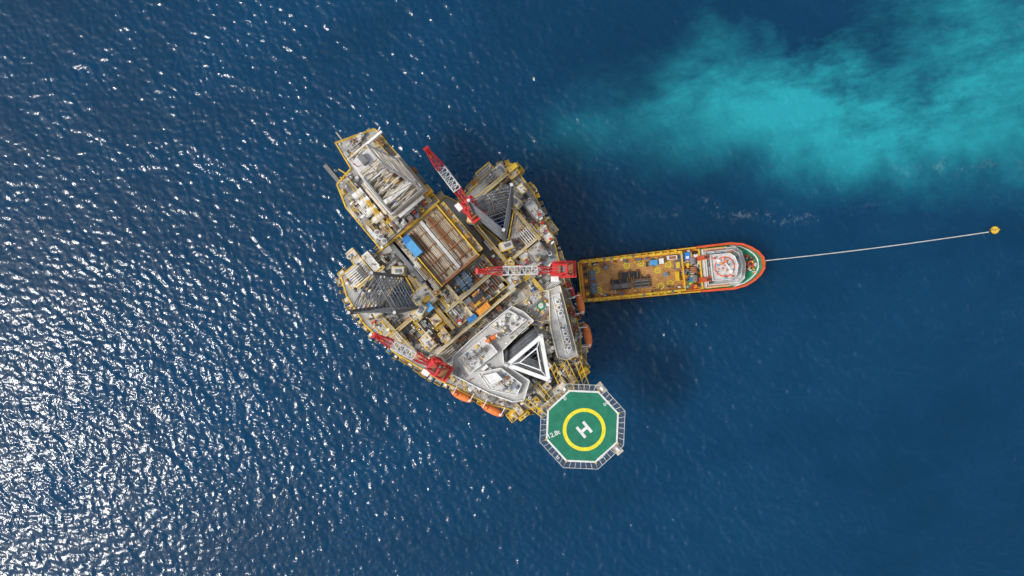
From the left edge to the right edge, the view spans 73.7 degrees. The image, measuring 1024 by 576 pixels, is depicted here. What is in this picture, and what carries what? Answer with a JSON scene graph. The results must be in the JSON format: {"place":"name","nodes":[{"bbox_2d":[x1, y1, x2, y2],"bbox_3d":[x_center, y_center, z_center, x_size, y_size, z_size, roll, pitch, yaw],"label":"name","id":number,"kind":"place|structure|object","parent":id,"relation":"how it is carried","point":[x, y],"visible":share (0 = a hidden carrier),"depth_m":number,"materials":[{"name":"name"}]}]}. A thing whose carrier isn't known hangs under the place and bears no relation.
{"place":"outdoors","nodes":[
{"label":"outdoors","id":0,"kind":"place"},
{"bbox_2d":[0,0,1023,575],"bbox_3d":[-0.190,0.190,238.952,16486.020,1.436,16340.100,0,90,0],"label":"sea","id":1,"kind":"structure","parent":0,"point":[202,372],"depth_m":239.00,"materials":[{"name":"liquid"}]},
{"bbox_2d":[323,127,589,422],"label":"offshore drilling rig","id":2,"kind":"object","parent":1,"relation":"in","point":[451,241],"visible":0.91,"depth_m":209.00,"materials":[{"name":"metal"}]},
{"bbox_2d":[347,130,428,220],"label":"drilling derrick","id":3,"kind":"object","parent":2,"relation":"on","point":[395,187],"visible":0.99,"depth_m":191.11,"materials":[{"name":"metal"}]},
{"bbox_2d":[401,234,410,243],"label":"cargo container","id":4,"kind":"object","parent":2,"relation":"on","point":[406,239],"visible":0.91,"depth_m":204.04,"materials":[{"name":"blue metal"}]},
{"bbox_2d":[371,331,453,382],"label":"pedestal crane","id":5,"kind":"object","parent":2,"relation":"on","point":[437,367],"visible":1,"depth_m":195.00,"materials":[{"name":"red metal"}]},
{"bbox_2d":[403,237,422,257],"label":"cargo container","id":6,"kind":"object","parent":2,"relation":"on","point":[414,248],"visible":0.96,"depth_m":204.30,"materials":[{"name":"blue metal"}]},
{"bbox_2d":[423,145,486,223],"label":"pedestal crane","id":7,"kind":"object","parent":2,"relation":"on","point":[463,206],"visible":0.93,"depth_m":192.39,"materials":[{"name":"red metal"}]},
{"bbox_2d":[454,275,466,287],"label":"cargo container","id":8,"kind":"object","parent":2,"relation":"on","point":[462,283],"visible":0.96,"depth_m":208.85,"materials":[{"name":"metal"}]},
{"bbox_2d":[451,386,474,402],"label":"lifeboat","id":9,"kind":"object","parent":2,"relation":"attached to","point":[459,395],"visible":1,"depth_m":213.06,"materials":[{"name":"orange plastic"}]},
{"bbox_2d":[460,297,471,306],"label":"cargo container","id":10,"kind":"object","parent":2,"relation":"on","point":[467,301],"visible":0.85,"depth_m":208.84,"materials":[{"name":"metal"}]},
{"bbox_2d":[460,270,472,283],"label":"cargo container","id":11,"kind":"object","parent":2,"relation":"on","point":[468,278],"visible":0.98,"depth_m":208.84,"materials":[{"name":"blue metal"}]},
{"bbox_2d":[466,313,477,322],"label":"cargo container","id":12,"kind":"object","parent":2,"relation":"on","point":[471,318],"visible":0.98,"depth_m":208.84,"materials":[{"name":"blue metal"}]},
{"bbox_2d":[471,292,483,302],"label":"cargo container","id":13,"kind":"object","parent":2,"relation":"on","point":[476,298],"visible":0.98,"depth_m":208.84,"materials":[{"name":"grey metal"}]},
{"bbox_2d":[476,302,490,315],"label":"cargo container","id":14,"kind":"object","parent":2,"relation":"on","point":[483,308],"visible":0.98,"depth_m":208.84,"materials":[{"name":"orange metal"}]},
{"bbox_2d":[485,334,499,344],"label":"lifeboat","id":15,"kind":"object","parent":2,"relation":"attached to","point":[491,338],"visible":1,"depth_m":199.44,"materials":[{"name":"orange plastic"}]},
{"bbox_2d":[481,397,504,416],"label":"lifeboat","id":16,"kind":"object","parent":2,"relation":"attached to","point":[492,410],"visible":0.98,"depth_m":213.08,"materials":[{"name":"orange plastic"}]},
{"bbox_2d":[475,261,576,281],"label":"pedestal crane","id":17,"kind":"object","parent":2,"relation":"on","point":[556,270],"visible":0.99,"depth_m":194.56,"materials":[{"name":"red metal"}]},
{"bbox_2d":[566,287,574,298],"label":"davit","id":18,"kind":"object","parent":2,"relation":"attached to","point":[572,292],"visible":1,"depth_m":210.81,"materials":[{"name":"grey metal"}]},
{"bbox_2d":[570,293,584,314],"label":"lifeboat","id":19,"kind":"object","parent":2,"relation":"attached to","point":[580,303],"visible":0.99,"depth_m":213.07,"materials":[{"name":"orange plastic"}]},
{"bbox_2d":[540,381,624,468],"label":"helideck","id":20,"kind":"object","parent":2,"relation":"attached to","point":[582,425],"visible":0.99,"depth_m":198.98,"materials":[{"name":"metal"}]},
{"bbox_2d":[578,324,591,347],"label":"lifeboat","id":21,"kind":"object","parent":2,"relation":"attached to","point":[587,335],"visible":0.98,"depth_m":213.08,"materials":[{"name":"orange plastic"}]},
{"bbox_2d":[577,242,765,304],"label":"supply vessel","id":22,"kind":"object","parent":1,"relation":"on","point":[713,267],"visible":0.99,"depth_m":234.10,"materials":[{"name":"orange paint"}]},
{"bbox_2d":[648,260,657,265],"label":"cargo container","id":23,"kind":"object","parent":22,"relation":"on","point":[653,262],"visible":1,"depth_m":233.04,"materials":[{"name":"blue metal"}]},
{"bbox_2d":[658,258,663,263],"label":"cargo container","id":24,"kind":"object","parent":22,"relation":"on","point":[661,261],"visible":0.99,"depth_m":233.04,"materials":[{"name":"white metal"}]},
{"bbox_2d":[765,232,987,260],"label":"mooring rope","id":25,"kind":"object","parent":22,"relation":"attached to","point":[876,247],"visible":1,"depth_m":236.25,"materials":[{"name":"white fabric"}]},
{"bbox_2d":[989,226,1001,233],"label":"mooring buoy","id":26,"kind":"object","parent":1,"relation":"on","point":[993,229],"visible":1,"depth_m":237.75,"materials":[{"name":"plastic"}]}
]}

